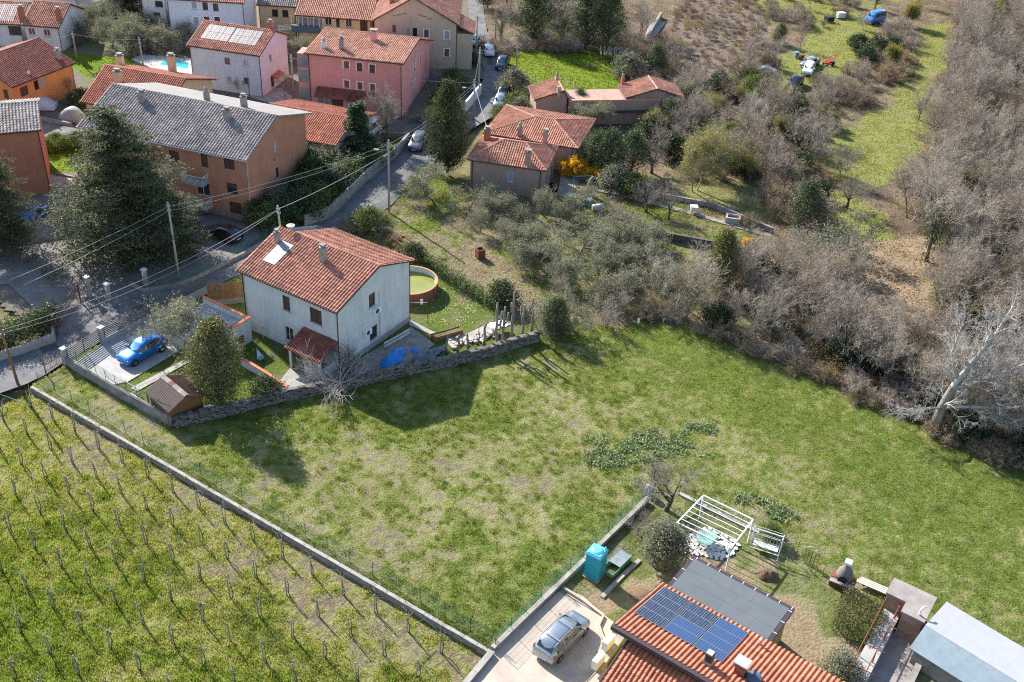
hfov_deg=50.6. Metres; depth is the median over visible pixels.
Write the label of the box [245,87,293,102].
pale court
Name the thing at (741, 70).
bare tree
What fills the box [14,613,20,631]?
vineyard post
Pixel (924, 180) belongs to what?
bare tree
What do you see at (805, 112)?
bare tree
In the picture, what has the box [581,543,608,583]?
portable toilet
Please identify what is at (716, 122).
bare tree
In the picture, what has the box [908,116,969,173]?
bare tree
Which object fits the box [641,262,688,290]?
olive tree
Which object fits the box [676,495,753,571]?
pergola
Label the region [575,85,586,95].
evergreen tree
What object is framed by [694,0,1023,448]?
undergrowth
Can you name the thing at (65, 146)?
evergreen bush
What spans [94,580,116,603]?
grape vine
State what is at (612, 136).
evergreen tree
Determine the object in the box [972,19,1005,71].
bare tree
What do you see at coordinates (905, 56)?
bare shrub
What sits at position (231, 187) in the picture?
window
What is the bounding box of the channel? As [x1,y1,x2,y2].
[558,590,598,614]
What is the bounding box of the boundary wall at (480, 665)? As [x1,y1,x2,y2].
[462,649,494,681]
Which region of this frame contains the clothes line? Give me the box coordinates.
[405,299,426,303]
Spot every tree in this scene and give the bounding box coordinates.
[0,150,44,263]
[22,210,48,255]
[38,102,206,284]
[59,76,75,94]
[64,12,115,45]
[79,0,117,26]
[87,12,143,48]
[88,0,142,27]
[99,0,130,28]
[102,157,216,266]
[105,16,153,51]
[109,12,169,45]
[112,22,175,57]
[113,18,170,55]
[114,9,146,26]
[123,289,215,356]
[137,7,168,31]
[156,25,188,51]
[168,22,196,52]
[171,19,196,50]
[174,309,253,404]
[230,76,249,89]
[274,64,293,98]
[286,34,311,58]
[289,334,372,413]
[300,131,363,171]
[321,334,359,368]
[341,100,378,161]
[360,76,407,145]
[388,219,400,232]
[393,157,446,206]
[417,75,475,172]
[425,51,444,84]
[445,175,512,219]
[456,205,491,231]
[466,188,524,218]
[477,0,497,7]
[482,0,516,40]
[490,212,517,239]
[492,218,554,253]
[493,0,531,25]
[501,235,566,272]
[504,217,574,258]
[505,201,532,225]
[517,0,553,41]
[520,183,558,222]
[527,291,598,339]
[535,294,572,336]
[538,0,571,21]
[541,0,582,40]
[541,250,582,284]
[546,213,627,270]
[548,193,574,225]
[548,271,577,299]
[550,181,601,222]
[559,33,572,49]
[562,253,644,316]
[565,98,616,130]
[566,0,609,51]
[570,202,626,237]
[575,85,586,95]
[579,128,608,165]
[584,123,631,173]
[584,251,624,276]
[584,275,611,304]
[586,197,626,218]
[588,242,644,277]
[589,223,625,263]
[590,0,631,51]
[597,297,625,327]
[598,212,670,273]
[601,203,660,243]
[602,214,627,241]
[613,264,644,292]
[613,290,633,314]
[616,126,654,171]
[619,16,637,44]
[626,456,713,511]
[628,240,729,313]
[629,175,677,212]
[630,0,660,40]
[631,128,672,173]
[636,512,693,569]
[640,103,666,131]
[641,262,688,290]
[643,41,669,75]
[643,217,680,252]
[645,249,673,278]
[648,110,671,158]
[658,183,690,219]
[659,95,684,131]
[660,265,708,306]
[663,97,700,132]
[668,261,731,321]
[671,76,692,98]
[671,88,710,117]
[671,118,690,148]
[675,99,700,136]
[676,115,737,191]
[677,62,713,94]
[682,121,699,161]
[686,85,717,128]
[687,91,704,122]
[692,85,713,101]
[698,88,725,116]
[700,120,748,181]
[701,223,745,293]
[707,113,725,132]
[711,106,734,123]
[712,122,736,142]
[714,99,736,133]
[715,74,743,98]
[718,235,763,283]
[720,127,742,172]
[724,48,752,79]
[724,125,750,142]
[725,74,739,88]
[725,280,756,317]
[729,51,761,78]
[730,138,765,181]
[730,223,776,291]
[733,81,745,104]
[733,97,778,144]
[733,128,776,162]
[734,274,815,338]
[737,89,765,127]
[739,238,770,264]
[740,191,762,210]
[741,74,755,88]
[741,88,773,116]
[742,31,766,61]
[742,110,788,151]
[743,12,767,36]
[743,264,797,305]
[745,286,795,342]
[750,229,811,272]
[754,76,774,93]
[754,76,784,109]
[755,138,800,179]
[759,279,789,317]
[760,34,786,63]
[760,62,783,83]
[762,133,786,162]
[765,241,851,297]
[766,82,799,115]
[767,59,785,92]
[767,227,809,288]
[768,78,794,105]
[769,87,805,113]
[772,23,789,42]
[772,112,791,132]
[777,167,805,182]
[778,2,804,25]
[779,151,808,176]
[780,106,823,146]
[781,205,892,283]
[782,268,840,315]
[786,102,797,117]
[786,177,831,228]
[792,244,867,288]
[794,15,812,47]
[798,103,811,124]
[798,120,839,163]
[798,273,899,370]
[801,255,850,327]
[802,245,881,302]
[803,236,872,296]
[804,109,841,138]
[805,303,836,348]
[806,94,841,128]
[807,87,817,104]
[808,91,824,111]
[813,83,837,102]
[814,66,847,92]
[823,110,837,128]
[823,276,866,331]
[828,142,867,179]
[832,170,883,208]
[833,290,924,356]
[841,278,873,311]
[842,56,875,82]
[845,272,879,303]
[852,299,901,362]
[856,11,873,30]
[859,326,917,384]
[870,292,901,330]
[873,0,886,8]
[879,16,898,37]
[881,269,1023,433]
[882,291,940,342]
[883,42,904,62]
[888,340,920,369]
[889,154,967,220]
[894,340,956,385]
[897,155,939,188]
[900,0,922,20]
[900,126,1009,261]
[901,351,949,396]
[902,341,957,406]
[904,305,956,344]
[905,161,955,205]
[906,77,945,119]
[906,80,971,140]
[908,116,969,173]
[918,170,964,215]
[920,237,978,303]
[921,81,988,133]
[924,303,970,372]
[929,124,976,184]
[930,148,968,199]
[930,254,971,324]
[932,356,978,414]
[934,97,969,130]
[934,109,995,163]
[934,259,1021,331]
[934,349,991,415]
[937,38,975,68]
[937,68,969,101]
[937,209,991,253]
[939,67,987,106]
[941,184,982,231]
[944,0,990,28]
[945,145,1020,205]
[945,215,991,277]
[946,33,990,92]
[946,44,1006,102]
[948,19,966,51]
[948,224,981,269]
[948,260,983,290]
[948,331,1005,418]
[951,3,1001,55]
[951,38,998,90]
[951,94,973,123]
[951,182,1017,244]
[953,175,987,219]
[954,2,989,32]
[954,101,1003,156]
[954,226,1005,293]
[955,117,1014,164]
[955,161,994,202]
[956,321,990,378]
[959,282,1023,333]
[962,55,1023,108]
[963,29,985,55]
[964,19,1023,62]
[964,30,999,52]
[964,97,1019,161]
[964,156,991,186]
[964,241,1023,289]
[965,101,989,135]
[966,267,1006,312]
[966,340,1023,403]
[969,389,1018,441]
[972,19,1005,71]
[974,0,998,15]
[976,7,998,24]
[976,135,1023,212]
[976,137,1002,164]
[976,321,1021,371]
[977,5,1023,39]
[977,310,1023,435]
[978,0,998,20]
[978,185,1018,222]
[980,174,1008,217]
[980,355,1023,425]
[982,287,1023,356]
[984,7,1005,27]
[984,247,1003,286]
[984,280,1005,303]
[985,292,1022,323]
[986,60,1023,106]
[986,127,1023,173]
[988,0,1006,20]
[988,38,1015,72]
[989,52,1020,89]
[989,97,1023,141]
[990,222,1020,262]
[991,96,1023,133]
[991,185,1023,236]
[991,293,1023,355]
[992,179,1023,227]
[996,401,1023,444]
[997,228,1023,298]
[998,11,1020,45]
[998,147,1023,196]
[999,244,1023,294]
[1000,0,1023,32]
[1000,144,1023,179]
[1001,225,1023,250]
[1001,343,1023,413]
[1002,38,1017,67]
[1003,267,1023,312]
[1003,279,1023,312]
[1004,84,1023,115]
[1004,136,1023,164]
[1005,43,1023,87]
[1005,199,1023,258]
[1008,269,1023,319]
[1009,32,1022,51]
[1011,48,1023,70]
[1011,89,1023,110]
[1011,381,1023,432]
[1015,211,1023,242]
[1016,27,1023,51]
[1017,12,1023,37]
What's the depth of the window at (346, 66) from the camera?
138.62 m
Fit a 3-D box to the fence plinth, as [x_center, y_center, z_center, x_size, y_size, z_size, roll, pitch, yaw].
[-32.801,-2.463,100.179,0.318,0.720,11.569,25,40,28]
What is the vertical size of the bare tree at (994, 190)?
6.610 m
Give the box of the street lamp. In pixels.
[462,79,475,118]
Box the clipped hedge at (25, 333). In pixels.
[0,296,67,350]
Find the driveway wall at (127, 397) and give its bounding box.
[65,356,172,426]
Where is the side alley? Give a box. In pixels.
[345,327,434,374]
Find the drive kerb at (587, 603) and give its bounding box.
[563,586,604,639]
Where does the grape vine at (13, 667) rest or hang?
on the vineyard ground at (295, 590)
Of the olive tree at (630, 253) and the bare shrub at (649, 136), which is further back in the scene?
the bare shrub at (649, 136)
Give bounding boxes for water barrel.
[644,483,653,495]
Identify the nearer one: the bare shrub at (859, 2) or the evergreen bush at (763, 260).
the evergreen bush at (763, 260)
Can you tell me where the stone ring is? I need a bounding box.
[649,552,675,570]
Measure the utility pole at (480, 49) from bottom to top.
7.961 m
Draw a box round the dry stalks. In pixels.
[360,173,762,341]
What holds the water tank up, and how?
on the grove ground at (480, 240)
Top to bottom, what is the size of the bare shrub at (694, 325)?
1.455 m
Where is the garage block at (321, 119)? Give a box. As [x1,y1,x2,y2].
[269,99,376,155]
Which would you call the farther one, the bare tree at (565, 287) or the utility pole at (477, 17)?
the utility pole at (477, 17)
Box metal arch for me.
[801,547,819,568]
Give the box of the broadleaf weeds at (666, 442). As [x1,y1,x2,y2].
[581,423,713,470]
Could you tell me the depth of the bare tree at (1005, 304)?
103.07 m
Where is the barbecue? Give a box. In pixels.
[829,558,856,592]
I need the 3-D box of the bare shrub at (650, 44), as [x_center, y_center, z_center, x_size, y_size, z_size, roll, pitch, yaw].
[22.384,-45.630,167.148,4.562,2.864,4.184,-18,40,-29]
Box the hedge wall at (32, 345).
[0,326,55,360]
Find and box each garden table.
[488,322,495,331]
[696,529,717,547]
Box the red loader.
[822,54,838,65]
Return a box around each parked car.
[20,204,48,225]
[116,333,168,366]
[205,223,243,244]
[408,129,428,151]
[473,34,481,46]
[482,43,494,56]
[492,92,507,106]
[495,54,509,69]
[496,84,510,97]
[532,610,590,665]
[756,65,776,75]
[787,74,804,88]
[800,56,820,66]
[801,60,815,75]
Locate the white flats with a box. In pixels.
[167,0,258,47]
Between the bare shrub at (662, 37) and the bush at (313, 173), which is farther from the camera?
the bare shrub at (662, 37)
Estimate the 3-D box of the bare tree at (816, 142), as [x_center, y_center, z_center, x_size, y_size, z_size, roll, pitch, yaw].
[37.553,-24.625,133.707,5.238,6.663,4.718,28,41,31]
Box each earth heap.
[628,588,649,602]
[754,567,779,582]
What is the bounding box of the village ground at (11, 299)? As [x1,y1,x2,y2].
[0,0,483,335]
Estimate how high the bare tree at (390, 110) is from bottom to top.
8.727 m
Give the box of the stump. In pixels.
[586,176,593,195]
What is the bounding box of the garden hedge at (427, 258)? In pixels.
[415,248,511,312]
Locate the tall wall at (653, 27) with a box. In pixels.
[647,12,661,37]
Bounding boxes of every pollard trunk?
[445,334,448,354]
[456,335,459,352]
[466,333,468,349]
[482,323,486,345]
[495,302,502,341]
[499,306,508,340]
[510,292,514,336]
[520,304,525,334]
[529,297,534,331]
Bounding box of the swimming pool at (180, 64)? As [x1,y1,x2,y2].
[156,58,190,69]
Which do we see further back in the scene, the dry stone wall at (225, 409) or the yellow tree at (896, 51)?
the yellow tree at (896, 51)
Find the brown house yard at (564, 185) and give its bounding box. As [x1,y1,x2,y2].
[557,172,595,197]
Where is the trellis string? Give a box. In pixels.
[348,612,412,678]
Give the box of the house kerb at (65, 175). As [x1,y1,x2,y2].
[56,173,76,177]
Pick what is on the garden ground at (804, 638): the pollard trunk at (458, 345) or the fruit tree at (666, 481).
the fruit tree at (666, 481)
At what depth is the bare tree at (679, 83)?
146.63 m
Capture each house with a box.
[0,1,31,45]
[0,37,75,100]
[16,0,84,51]
[43,0,93,13]
[79,52,216,110]
[186,18,289,96]
[234,223,415,380]
[256,0,298,38]
[291,0,377,48]
[297,27,433,118]
[371,0,475,69]
[466,125,558,197]
[483,104,596,171]
[599,555,844,681]
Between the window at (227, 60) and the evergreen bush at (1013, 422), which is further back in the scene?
the window at (227, 60)
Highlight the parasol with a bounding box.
[256,347,263,359]
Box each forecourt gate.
[50,284,80,331]
[77,278,88,300]
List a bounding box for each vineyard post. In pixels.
[8,658,13,678]
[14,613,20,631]
[42,634,49,652]
[72,655,77,673]
[316,596,317,615]
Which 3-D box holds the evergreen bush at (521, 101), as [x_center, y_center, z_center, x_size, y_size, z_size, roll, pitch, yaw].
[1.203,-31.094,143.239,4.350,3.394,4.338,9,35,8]
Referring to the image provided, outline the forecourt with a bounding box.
[0,174,260,334]
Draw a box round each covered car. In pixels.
[39,96,58,110]
[58,106,83,123]
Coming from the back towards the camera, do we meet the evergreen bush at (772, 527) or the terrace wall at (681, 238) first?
the terrace wall at (681, 238)
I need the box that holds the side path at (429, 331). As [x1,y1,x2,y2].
[409,320,510,340]
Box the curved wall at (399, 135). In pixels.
[383,115,427,139]
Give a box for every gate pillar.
[58,345,67,365]
[82,275,92,296]
[96,325,104,344]
[102,282,111,300]
[140,267,148,286]
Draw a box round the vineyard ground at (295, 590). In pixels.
[0,393,482,681]
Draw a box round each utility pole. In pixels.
[0,326,19,387]
[72,32,77,60]
[138,37,143,65]
[166,201,180,278]
[245,60,249,96]
[276,205,280,225]
[290,55,294,98]
[374,140,390,212]
[476,15,478,53]
[478,47,481,86]
[516,37,518,66]
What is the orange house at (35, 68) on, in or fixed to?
on the village ground at (11, 299)
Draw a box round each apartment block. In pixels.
[0,97,50,195]
[76,83,311,221]
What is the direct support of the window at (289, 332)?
in the white house at (314, 286)
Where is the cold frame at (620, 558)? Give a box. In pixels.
[604,548,631,578]
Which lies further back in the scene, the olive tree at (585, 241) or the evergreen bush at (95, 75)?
the evergreen bush at (95, 75)
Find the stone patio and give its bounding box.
[679,527,740,560]
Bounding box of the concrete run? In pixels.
[847,596,921,681]
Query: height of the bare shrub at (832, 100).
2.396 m
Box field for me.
[32,319,1023,647]
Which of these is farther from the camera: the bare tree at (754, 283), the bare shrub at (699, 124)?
the bare shrub at (699, 124)
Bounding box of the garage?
[166,296,251,358]
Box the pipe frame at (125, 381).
[105,370,139,396]
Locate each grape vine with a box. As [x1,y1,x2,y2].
[8,564,28,588]
[8,649,22,678]
[13,605,22,631]
[34,624,64,653]
[49,546,67,566]
[52,501,67,529]
[59,467,73,494]
[62,436,81,463]
[67,648,92,674]
[68,596,87,628]
[85,487,101,510]
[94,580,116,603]
[97,539,116,562]
[97,620,119,647]
[125,600,144,624]
[126,635,146,669]
[129,523,161,543]
[136,558,151,582]
[157,617,182,643]
[158,533,180,561]
[160,495,183,525]
[162,574,181,601]
[184,634,213,664]
[187,591,207,620]
[216,497,228,524]
[217,530,231,559]
[217,570,243,597]
[245,550,262,578]
[249,589,268,616]
[249,632,273,661]
[282,611,301,636]
[283,657,299,681]
[301,592,319,616]
[318,624,332,657]
[328,569,346,595]
[350,652,367,680]
[367,589,388,613]
[394,605,410,631]
[431,619,455,652]
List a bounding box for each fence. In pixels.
[36,372,497,641]
[65,346,168,409]
[103,276,205,336]
[144,226,273,286]
[206,281,243,304]
[347,160,427,223]
[358,114,424,175]
[495,490,644,643]
[535,73,616,87]
[600,45,629,63]
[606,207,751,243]
[679,485,825,574]
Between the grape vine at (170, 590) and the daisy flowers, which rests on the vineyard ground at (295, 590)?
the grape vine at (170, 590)
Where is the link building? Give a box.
[565,89,660,123]
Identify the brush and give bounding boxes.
[669,0,770,72]
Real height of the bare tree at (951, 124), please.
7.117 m
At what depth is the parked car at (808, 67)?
162.13 m
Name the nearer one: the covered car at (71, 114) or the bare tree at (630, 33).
the covered car at (71, 114)
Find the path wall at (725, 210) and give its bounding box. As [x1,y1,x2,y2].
[626,187,773,232]
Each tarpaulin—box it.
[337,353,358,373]
[380,347,406,368]
[411,347,419,352]
[414,346,444,361]
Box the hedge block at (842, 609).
[826,582,890,646]
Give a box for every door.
[230,201,241,214]
[331,99,342,106]
[360,21,367,30]
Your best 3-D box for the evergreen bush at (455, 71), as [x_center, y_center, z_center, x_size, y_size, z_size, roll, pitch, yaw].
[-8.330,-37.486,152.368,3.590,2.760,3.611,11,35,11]
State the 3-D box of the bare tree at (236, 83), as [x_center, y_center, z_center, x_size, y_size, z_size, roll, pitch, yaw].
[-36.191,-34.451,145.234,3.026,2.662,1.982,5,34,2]
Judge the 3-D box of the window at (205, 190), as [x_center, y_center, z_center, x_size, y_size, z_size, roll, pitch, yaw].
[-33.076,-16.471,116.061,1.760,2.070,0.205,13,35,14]
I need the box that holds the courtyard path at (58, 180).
[50,175,84,190]
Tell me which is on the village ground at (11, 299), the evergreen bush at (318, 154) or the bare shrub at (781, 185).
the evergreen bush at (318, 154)
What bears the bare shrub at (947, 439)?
on the woodland floor
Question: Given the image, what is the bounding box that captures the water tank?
[592,204,603,212]
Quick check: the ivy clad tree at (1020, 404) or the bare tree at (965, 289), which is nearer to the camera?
the ivy clad tree at (1020, 404)
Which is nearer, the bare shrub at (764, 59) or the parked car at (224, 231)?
the parked car at (224, 231)
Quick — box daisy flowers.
[416,288,489,325]
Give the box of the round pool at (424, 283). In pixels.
[410,265,437,305]
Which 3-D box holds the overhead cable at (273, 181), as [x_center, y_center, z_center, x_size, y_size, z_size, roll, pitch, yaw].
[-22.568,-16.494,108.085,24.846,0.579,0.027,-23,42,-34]
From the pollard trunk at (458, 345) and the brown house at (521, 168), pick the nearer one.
the pollard trunk at (458, 345)
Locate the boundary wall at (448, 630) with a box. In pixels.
[30,386,488,655]
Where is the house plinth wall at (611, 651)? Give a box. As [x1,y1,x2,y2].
[597,634,623,672]
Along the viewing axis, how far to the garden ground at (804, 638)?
76.07 m
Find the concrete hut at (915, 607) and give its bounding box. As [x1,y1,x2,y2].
[883,577,936,641]
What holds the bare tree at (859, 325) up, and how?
on the woodland floor
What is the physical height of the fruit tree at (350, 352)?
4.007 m
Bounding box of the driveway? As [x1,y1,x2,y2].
[77,308,182,383]
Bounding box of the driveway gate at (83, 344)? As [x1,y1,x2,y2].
[66,330,99,359]
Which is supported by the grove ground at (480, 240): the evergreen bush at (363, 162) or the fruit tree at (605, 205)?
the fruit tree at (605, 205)
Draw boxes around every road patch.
[39,343,58,352]
[131,301,154,313]
[487,56,492,65]
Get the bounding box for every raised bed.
[394,235,411,248]
[431,326,462,341]
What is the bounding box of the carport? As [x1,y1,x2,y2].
[277,24,298,44]
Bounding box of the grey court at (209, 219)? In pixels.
[194,210,260,254]
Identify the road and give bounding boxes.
[0,0,504,392]
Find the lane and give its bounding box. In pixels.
[42,122,84,138]
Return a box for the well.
[725,213,740,224]
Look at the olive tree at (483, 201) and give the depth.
118.25 m
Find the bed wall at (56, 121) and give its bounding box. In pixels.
[40,116,72,126]
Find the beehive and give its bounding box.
[690,204,697,212]
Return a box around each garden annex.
[527,72,569,113]
[617,73,684,117]
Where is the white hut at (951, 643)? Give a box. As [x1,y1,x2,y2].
[909,602,1023,681]
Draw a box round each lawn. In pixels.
[74,234,528,424]
[506,51,620,89]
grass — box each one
[46,41,415,173]
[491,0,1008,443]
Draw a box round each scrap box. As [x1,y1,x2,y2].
[793,51,799,56]
[824,15,834,21]
[836,11,845,17]
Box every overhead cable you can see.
[3,209,277,329]
[5,210,277,332]
[11,207,166,279]
[24,211,167,284]
[173,145,385,205]
[175,149,386,209]
[281,152,388,207]
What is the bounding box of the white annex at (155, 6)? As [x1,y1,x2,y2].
[141,0,169,35]
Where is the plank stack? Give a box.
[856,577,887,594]
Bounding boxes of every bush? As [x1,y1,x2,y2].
[45,131,64,143]
[45,137,57,153]
[52,135,74,152]
[61,92,84,109]
[64,86,85,108]
[64,130,81,148]
[93,63,113,78]
[235,196,274,227]
[242,199,290,235]
[244,371,288,405]
[258,181,292,215]
[267,195,309,228]
[279,171,323,200]
[283,185,329,220]
[289,153,330,187]
[303,138,319,160]
[303,167,325,182]
[304,178,343,209]
[311,144,346,169]
[313,169,349,199]
[324,158,356,187]
[331,143,351,161]
[337,157,365,183]
[345,152,374,173]
[345,205,387,235]
[363,147,387,169]
[375,141,398,157]
[400,240,429,265]
[427,86,443,102]
[435,80,444,88]
[439,66,464,79]
[453,74,475,96]
[472,52,480,65]
[484,278,524,309]
[488,104,503,122]
[494,62,532,94]
[500,89,529,106]
[506,94,531,107]
[556,155,590,177]
[588,164,607,181]
[594,160,634,193]
[607,47,648,78]
[613,169,652,198]
[621,508,665,537]
[632,113,668,140]
[653,129,687,161]
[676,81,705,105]
[685,126,703,138]
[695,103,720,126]
[695,297,739,327]
[702,69,737,95]
[710,120,749,141]
[732,160,760,180]
[734,64,764,82]
[735,72,770,95]
[735,262,768,287]
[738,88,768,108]
[739,243,774,267]
[742,237,752,245]
[749,141,776,164]
[753,121,775,137]
[756,520,786,545]
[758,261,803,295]
[763,296,786,312]
[771,90,813,118]
[771,113,796,132]
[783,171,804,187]
[786,148,817,174]
[787,326,808,346]
[790,290,828,323]
[791,124,820,148]
[813,102,842,123]
[814,314,854,340]
[815,179,835,199]
[816,644,868,681]
[818,332,870,372]
[844,31,871,52]
[854,42,879,63]
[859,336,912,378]
[867,33,889,50]
[885,35,908,49]
[889,366,922,386]
[903,342,917,361]
[910,392,947,418]
[929,375,943,392]
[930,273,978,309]
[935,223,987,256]
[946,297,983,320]
[947,410,995,444]
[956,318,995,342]
[963,275,984,292]
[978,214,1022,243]
[986,378,1017,405]
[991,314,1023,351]
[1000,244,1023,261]
[1004,411,1023,434]
[1004,430,1023,464]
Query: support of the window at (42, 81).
in the orange house at (35, 68)
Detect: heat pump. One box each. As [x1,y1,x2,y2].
[591,650,605,670]
[601,632,615,651]
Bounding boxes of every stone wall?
[171,330,541,427]
[576,183,769,236]
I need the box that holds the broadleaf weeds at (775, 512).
[731,489,802,524]
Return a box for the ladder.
[384,329,408,346]
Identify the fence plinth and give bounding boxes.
[104,287,206,342]
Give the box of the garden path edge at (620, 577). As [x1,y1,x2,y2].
[600,559,640,598]
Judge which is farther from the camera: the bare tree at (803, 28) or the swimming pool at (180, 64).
the bare tree at (803, 28)
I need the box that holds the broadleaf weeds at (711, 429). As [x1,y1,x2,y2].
[680,420,718,439]
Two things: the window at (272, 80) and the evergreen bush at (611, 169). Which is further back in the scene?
the window at (272, 80)
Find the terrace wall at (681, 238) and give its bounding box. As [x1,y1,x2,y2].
[605,214,744,253]
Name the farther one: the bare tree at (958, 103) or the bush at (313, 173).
the bare tree at (958, 103)
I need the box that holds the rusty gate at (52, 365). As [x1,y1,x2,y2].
[43,354,62,373]
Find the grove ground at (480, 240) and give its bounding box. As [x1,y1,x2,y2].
[350,173,765,344]
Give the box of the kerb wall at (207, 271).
[129,238,266,291]
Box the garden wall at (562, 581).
[491,496,648,651]
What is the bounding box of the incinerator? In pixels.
[475,246,484,259]
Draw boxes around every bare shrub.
[331,216,346,227]
[339,221,354,234]
[345,219,365,235]
[368,207,390,221]
[370,224,393,240]
[383,232,402,246]
[395,242,410,254]
[475,34,500,47]
[489,38,515,55]
[497,37,512,46]
[515,30,531,46]
[519,42,535,51]
[533,38,549,53]
[539,30,559,39]
[540,34,561,51]
[544,40,567,54]
[558,30,583,49]
[563,38,583,52]
[568,42,586,51]
[592,37,613,51]
[611,45,640,63]
[612,33,640,50]
[626,62,649,79]
[629,71,647,80]
[629,299,660,325]
[630,41,649,56]
[631,292,670,321]
[632,31,652,45]
[632,45,661,62]
[638,54,667,73]
[639,125,659,143]
[643,64,663,79]
[646,36,664,47]
[652,29,677,43]
[652,306,664,315]
[653,33,689,58]
[655,61,686,81]
[657,305,686,323]
[663,41,688,57]
[663,284,694,318]
[665,75,694,85]
[666,53,686,70]
[668,48,685,59]
[674,119,705,135]
[676,58,692,68]
[677,58,709,82]
[683,158,707,175]
[689,320,708,335]
[698,320,715,337]
[701,316,741,341]
[706,272,753,300]
[707,302,745,326]
[712,94,734,109]
[714,170,729,181]
[720,110,736,120]
[724,89,740,102]
[725,323,751,345]
[729,329,763,356]
[732,281,761,308]
[733,118,747,130]
[733,210,765,230]
[736,162,767,183]
[739,266,775,287]
[750,340,777,359]
[753,49,785,67]
[753,173,798,202]
[758,182,796,214]
[759,104,780,115]
[760,162,790,178]
[761,176,791,195]
[762,0,781,8]
[762,130,788,148]
[764,147,791,164]
[764,194,798,221]
[766,1,780,14]
[767,9,784,20]
[768,40,784,51]
[771,127,788,136]
[774,350,793,362]
[775,309,823,346]
[779,159,809,177]
[781,355,812,377]
[785,146,797,156]
[785,173,816,191]
[785,178,822,197]
[788,10,810,24]
[788,224,820,246]
[789,115,807,132]
[789,205,839,232]
[790,1,814,16]
[791,1,805,7]
[796,354,825,378]
[797,14,816,29]
[802,190,841,217]
[803,548,819,566]
[804,92,823,106]
[804,161,838,182]
[806,136,826,147]
[807,70,834,88]
[810,144,835,160]
[811,366,831,382]
[813,95,838,106]
[817,84,847,98]
[820,18,830,26]
[828,369,846,387]
[830,3,854,16]
[833,77,860,95]
[836,73,851,83]
[836,86,873,110]
[836,371,868,396]
[838,57,874,78]
[842,382,884,407]
[844,80,875,100]
[848,0,862,6]
[857,75,876,87]
[858,93,878,105]
[861,40,888,54]
[866,52,884,65]
[867,383,900,407]
[871,62,911,84]
[872,55,902,72]
[877,50,890,62]
[879,22,914,37]
[882,370,904,389]
[890,26,912,43]
[891,57,918,77]
[893,398,915,419]
[895,10,918,30]
[898,49,920,65]
[899,34,927,50]
[901,401,926,420]
[902,376,936,398]
[904,29,923,42]
[914,337,943,358]
[914,404,961,443]
[917,367,948,400]
[926,417,962,448]
[940,420,978,446]
[944,391,993,418]
[965,437,989,455]
[976,435,1015,468]
[980,233,1001,256]
[980,246,1008,262]
[999,437,1021,456]
[1006,444,1023,469]
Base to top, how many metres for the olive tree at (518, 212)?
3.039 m
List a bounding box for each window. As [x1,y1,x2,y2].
[3,89,9,99]
[8,26,21,35]
[20,85,29,97]
[28,28,35,35]
[33,80,39,90]
[40,77,45,87]
[43,29,50,36]
[155,1,163,7]
[169,150,179,163]
[190,1,197,9]
[192,16,199,24]
[196,177,209,196]
[201,2,208,10]
[201,153,208,168]
[212,2,219,11]
[213,16,220,21]
[223,158,234,170]
[225,58,230,64]
[226,76,232,83]
[227,182,237,195]
[271,76,274,88]
[272,9,278,17]
[282,10,287,17]
[282,295,290,312]
[285,326,292,341]
[298,17,322,27]
[309,307,322,326]
[317,97,330,104]
[324,18,331,25]
[336,19,339,27]
[342,60,349,69]
[343,79,349,89]
[346,20,351,27]
[356,61,362,71]
[356,81,363,90]
[368,63,375,73]
[369,83,375,92]
[369,292,375,309]
[370,325,378,341]
[391,24,396,33]
[406,27,410,35]
[412,28,416,36]
[423,28,429,38]
[443,30,449,40]
[443,48,449,57]
[506,172,513,182]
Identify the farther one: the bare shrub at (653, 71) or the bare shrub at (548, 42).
the bare shrub at (548, 42)
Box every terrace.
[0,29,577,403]
[132,54,191,73]
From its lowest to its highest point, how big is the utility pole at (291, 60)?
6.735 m
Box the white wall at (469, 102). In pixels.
[465,84,481,110]
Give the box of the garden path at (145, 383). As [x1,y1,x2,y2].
[131,356,196,389]
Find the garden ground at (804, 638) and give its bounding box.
[549,492,936,681]
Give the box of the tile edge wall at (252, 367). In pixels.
[240,357,288,388]
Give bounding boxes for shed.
[144,375,206,427]
[645,21,665,37]
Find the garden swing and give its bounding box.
[748,526,784,560]
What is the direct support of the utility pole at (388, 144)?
on the grove ground at (480, 240)
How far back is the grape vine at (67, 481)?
80.51 m
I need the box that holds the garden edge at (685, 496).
[678,492,758,532]
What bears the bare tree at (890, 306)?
on the woodland floor
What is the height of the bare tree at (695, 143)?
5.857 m
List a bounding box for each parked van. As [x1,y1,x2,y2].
[369,115,380,134]
[865,9,886,24]
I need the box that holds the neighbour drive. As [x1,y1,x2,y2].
[472,588,613,681]
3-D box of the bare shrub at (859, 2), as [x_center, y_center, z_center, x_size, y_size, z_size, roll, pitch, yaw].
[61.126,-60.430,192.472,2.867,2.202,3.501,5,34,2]
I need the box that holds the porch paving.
[280,362,343,386]
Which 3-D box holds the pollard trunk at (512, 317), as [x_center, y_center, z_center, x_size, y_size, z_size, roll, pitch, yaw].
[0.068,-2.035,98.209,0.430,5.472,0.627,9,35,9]
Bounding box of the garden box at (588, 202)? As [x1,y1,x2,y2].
[582,197,591,205]
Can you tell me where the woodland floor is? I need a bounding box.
[483,0,1023,471]
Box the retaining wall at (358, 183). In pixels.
[303,133,409,225]

